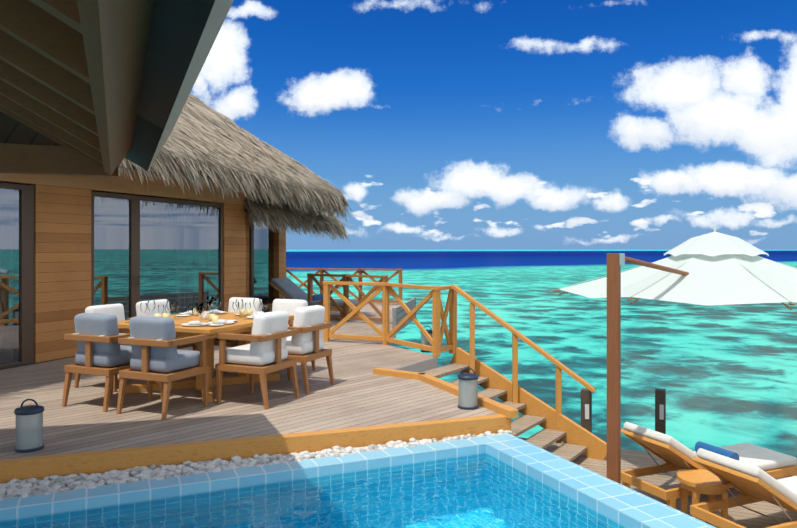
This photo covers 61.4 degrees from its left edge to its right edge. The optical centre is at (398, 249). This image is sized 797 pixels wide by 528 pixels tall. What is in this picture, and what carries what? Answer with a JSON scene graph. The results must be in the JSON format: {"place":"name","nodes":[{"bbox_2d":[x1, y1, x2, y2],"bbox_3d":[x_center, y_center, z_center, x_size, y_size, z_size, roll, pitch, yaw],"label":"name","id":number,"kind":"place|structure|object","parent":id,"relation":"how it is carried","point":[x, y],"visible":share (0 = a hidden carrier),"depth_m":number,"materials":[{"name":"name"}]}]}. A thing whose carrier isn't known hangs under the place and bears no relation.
{"place":"outdoors","nodes":[
{"label":"outdoors","id":0,"kind":"place"},
{"bbox_2d":[0,0,233,177],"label":"pavilion roof","id":1,"kind":"structure","parent":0,"point":[97,88],"depth_m":3.07,"materials":[{"name":"grey wood"}]},
{"bbox_2d":[0,302,497,459],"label":"deck","id":2,"kind":"structure","parent":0,"point":[358,393],"depth_m":6.61,"materials":[{"name":"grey wood"}]},
{"bbox_2d":[14,399,43,452],"bbox_3d":[-2.823,1.334,5.135,0.204,0.387,0.204,0,0,1],"label":"lantern","id":3,"kind":"object","parent":2,"relation":"on","point":[29,428],"visible":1,"depth_m":5.07,"materials":[{"name":"grey glass"}]},
{"bbox_2d":[62,313,152,411],"bbox_3d":[-2.887,1.077,6.688,0.600,0.901,0.615,0,0,24],"label":"chair","id":4,"kind":"object","parent":2,"relation":"on","point":[101,351],"visible":0.9,"depth_m":6.47,"materials":[{"name":"grey fabric"}]},
{"bbox_2d":[74,303,153,391],"bbox_3d":[-3.189,1.077,7.561,0.615,0.901,0.600,0,0,24],"label":"chair","id":5,"kind":"object","parent":2,"relation":"on","point":[117,310],"visible":0.1,"depth_m":7.52,"materials":[{"name":"white fabric"}]},
{"bbox_2d":[0,163,285,369],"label":"villa walls","id":6,"kind":"structure","parent":2,"relation":"on","point":[56,254],"depth_m":9.54,"materials":[{"name":"brown wood"}]},
{"bbox_2d":[0,188,273,364],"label":"glass doors","id":7,"kind":"structure","parent":6,"relation":"in","point":[180,254],"depth_m":10.96,"materials":[{"name":"clear glass"}]},
{"bbox_2d":[115,94,360,219],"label":"thatch roof","id":8,"kind":"structure","parent":6,"relation":"on","point":[203,143],"depth_m":11.89,"materials":[{"name":"beige wicker"}]},
{"bbox_2d":[177,199,347,221],"bbox_3d":[-5.425,-2.742,15.608,8.633,4.378,6.488,0,0,1],"label":"roof thatch","id":9,"kind":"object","parent":8,"relation":"attached to","point":[331,214],"depth_m":15.03,"materials":[{"name":"beige wicker"}]},
{"bbox_2d":[243,191,353,243],"bbox_3d":[-2.406,-0.861,14.465,1.685,1.485,3.295,0,0,32],"label":"thatch fringe","id":10,"kind":"object","parent":8,"relation":"attached to","point":[260,212],"visible":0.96,"depth_m":14.06,"materials":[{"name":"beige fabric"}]},
{"bbox_2d":[127,299,195,350],"bbox_3d":[-2.892,1.077,8.238,0.615,0.901,0.600,0,0,24],"label":"chair","id":11,"kind":"object","parent":2,"relation":"on","point":[160,303],"visible":0.06,"depth_m":8.19,"materials":[{"name":"white fabric"}]},
{"bbox_2d":[116,316,209,419],"bbox_3d":[-2.237,1.077,6.402,0.600,0.901,0.615,0,0,24],"label":"chair","id":12,"kind":"object","parent":2,"relation":"on","point":[157,354],"visible":1,"depth_m":6.20,"materials":[{"name":"grey fabric"}]},
{"bbox_2d":[118,311,293,402],"bbox_3d":[-2.158,1.152,7.501,1.400,0.750,1.560,0,0,24],"label":"dining table","id":13,"kind":"object","parent":2,"relation":"on","point":[243,325],"visible":0.4,"depth_m":7.16,"materials":[{"name":"brown wood"}]},
{"bbox_2d":[124,296,267,326],"bbox_3d":[-2.158,0.679,7.501,1.260,0.233,1.400,0,0,24],"label":"tableware","id":14,"kind":"object","parent":13,"relation":"on","point":[214,320],"visible":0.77,"depth_m":7.40,"materials":[{"name":"white ceramic"}]},
{"bbox_2d":[214,297,262,346],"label":"chair","id":15,"kind":"object","parent":2,"relation":"on","point":[234,343],"visible":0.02,"depth_m":8.63,"materials":[{"name":"white fabric"}]},
{"bbox_2d":[215,310,298,409],"bbox_3d":[-1.417,1.077,6.783,0.615,0.901,0.600,0,0,24],"label":"chair","id":16,"kind":"object","parent":2,"relation":"on","point":[263,353],"visible":1,"depth_m":6.61,"materials":[{"name":"white fabric"}]},
{"bbox_2d":[0,368,517,482],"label":"deck edge beam","id":17,"kind":"structure","parent":2,"relation":"on","point":[87,463],"depth_m":5.42,"materials":[{"name":"brown wood"}]},
{"bbox_2d":[272,299,315,377],"bbox_3d":[-1.430,1.077,8.315,0.600,0.901,0.615,0,0,24],"label":"chair","id":18,"kind":"object","parent":2,"relation":"on","point":[289,306],"visible":0.1,"depth_m":8.39,"materials":[{"name":"white fabric"}]},
{"bbox_2d":[285,305,333,393],"bbox_3d":[-1.119,1.077,7.460,0.615,0.901,0.600,0,0,24],"label":"chair","id":19,"kind":"object","parent":2,"relation":"on","point":[304,345],"visible":0.83,"depth_m":7.26,"materials":[{"name":"white fabric"}]},
{"bbox_2d":[267,278,358,320],"bbox_3d":[-1.909,1.092,15.038,2.000,0.871,0.695,0,0,24],"label":"lounge chair","id":20,"kind":"object","parent":2,"relation":"on","point":[287,288],"visible":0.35,"depth_m":15.02,"materials":[{"name":"grey fabric"}]},
{"bbox_2d":[286,268,402,321],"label":"railings","id":21,"kind":"object","parent":2,"relation":"on","point":[345,312],"visible":0.62,"depth_m":14.71,"materials":[{"name":"brown wood"}]},
{"bbox_2d":[323,281,456,356],"bbox_3d":[-0.214,1.027,10.520,2.483,1.000,0.517,0,0,41],"label":"railing","id":22,"kind":"object","parent":2,"relation":"on","point":[439,328],"visible":1,"depth_m":10.33,"materials":[{"name":"brown wood"}]},
{"bbox_2d":[392,297,415,337],"bbox_3d":[0.133,1.267,12.853,0.068,0.520,2.668,0,0,9],"label":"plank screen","id":23,"kind":"object","parent":2,"relation":"on","point":[399,313],"visible":0.62,"depth_m":12.28,"materials":[{"name":"white wood"}]},
{"bbox_2d":[420,326,431,352],"bbox_3d":[0.429,1.334,10.042,0.204,0.387,0.204,0,0,1],"label":"lantern","id":24,"kind":"object","parent":2,"relation":"on","point":[424,341],"visible":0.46,"depth_m":9.96,"materials":[{"name":"white glass"}]},
{"bbox_2d":[458,368,478,409],"bbox_3d":[0.672,1.334,6.487,0.204,0.387,0.204,0,0,1],"label":"lantern","id":25,"kind":"object","parent":2,"relation":"on","point":[468,391],"visible":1,"depth_m":6.41,"materials":[{"name":"white glass"}]},
{"bbox_2d":[0,433,710,527],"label":"tiles","id":26,"kind":"object","parent":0,"point":[622,505],"visible":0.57,"depth_m":4.80,"materials":[{"name":"blue tile"}]},
{"bbox_2d":[0,452,627,527],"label":"pool water","id":27,"kind":"structure","parent":26,"relation":"on","point":[483,490],"depth_m":4.52,"materials":[{"name":"teal liquid"}]},
{"bbox_2d":[190,0,796,249],"label":"sky","id":28,"kind":"structure","parent":0,"point":[452,124],"materials":[{"name":"blue"}]},
{"bbox_2d":[286,250,796,464],"bbox_3d":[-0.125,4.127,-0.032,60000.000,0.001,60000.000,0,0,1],"label":"sea","id":29,"kind":"structure","parent":0,"point":[724,375],"depth_m":31.11,"materials":[{"name":"teal liquid"}]},
{"bbox_2d":[581,388,665,433],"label":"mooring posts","id":30,"kind":"object","parent":29,"relation":"in","point":[660,410],"visible":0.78,"depth_m":10.12,"materials":[{"name":"black metal"}]},
{"bbox_2d":[506,433,715,527],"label":"pool edge","id":31,"kind":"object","parent":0,"point":[700,521],"depth_m":4.69,"materials":[{"name":"white tile"}]},
{"bbox_2d":[518,437,796,527],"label":"deck","id":32,"kind":"structure","parent":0,"point":[739,515],"depth_m":7.60,"materials":[{"name":"brown wood"}]},
{"bbox_2d":[420,363,586,461],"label":"stair treads","id":33,"kind":"object","parent":32,"relation":"on","point":[544,438],"visible":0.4,"depth_m":8.88,"materials":[{"name":"beige wood"}]},
{"bbox_2d":[395,357,436,371],"bbox_3d":[0.145,1.617,8.920,0.030,0.170,1.563,0,0,31],"label":"landing","id":34,"kind":"object","parent":33,"relation":"on","point":[426,365],"visible":0.36,"depth_m":9.19,"materials":[{"name":"grey wood"}]},
{"bbox_2d":[450,285,606,459],"bbox_3d":[1.715,1.659,9.253,2.376,2.302,0.304,0,0,32],"label":"stair rail","id":35,"kind":"object","parent":33,"relation":"attached to","point":[576,433],"visible":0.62,"depth_m":9.23,"materials":[{"name":"orange wood"}]},
{"bbox_2d":[607,253,688,483],"bbox_3d":[3.103,1.382,7.577,0.154,2.690,3.051,0,0,43],"label":"umbrella post","id":36,"kind":"object","parent":32,"relation":"on","point":[616,262],"visible":0.88,"depth_m":6.48,"materials":[{"name":"brown wood"}]},
{"bbox_2d":[553,226,796,309],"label":"umbrella canopy","id":37,"kind":"object","parent":36,"relation":"hanging from","point":[723,269],"visible":0.98,"depth_m":7.90,"materials":[{"name":"white fabric"}]},
{"bbox_2d":[677,469,731,518],"bbox_3d":[3.043,2.497,6.690,0.497,0.460,0.497,0,0,1],"label":"side table","id":38,"kind":"object","parent":32,"relation":"on","point":[697,482],"visible":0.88,"depth_m":6.57,"materials":[{"name":"brown wood"}]},
{"bbox_2d":[621,422,796,508],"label":"lounger","id":39,"kind":"object","parent":32,"relation":"on","point":[673,453],"visible":0.58,"depth_m":7.36,"materials":[{"name":"white fabric"}]},
{"bbox_2d":[690,448,796,527],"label":"lounger","id":40,"kind":"object","parent":32,"relation":"on","point":[751,483],"visible":0.98,"depth_m":6.17,"materials":[{"name":"brown wood"}]},
{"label":"concrete pebble bed","id":41,"kind":"object","parent":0,"visible":0},
{"bbox_2d":[0,429,511,500],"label":"pebbles","id":42,"kind":"object","parent":41,"relation":"on","point":[15,487],"visible":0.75,"depth_m":4.99,"materials":[{"name":"grey"}]}
]}

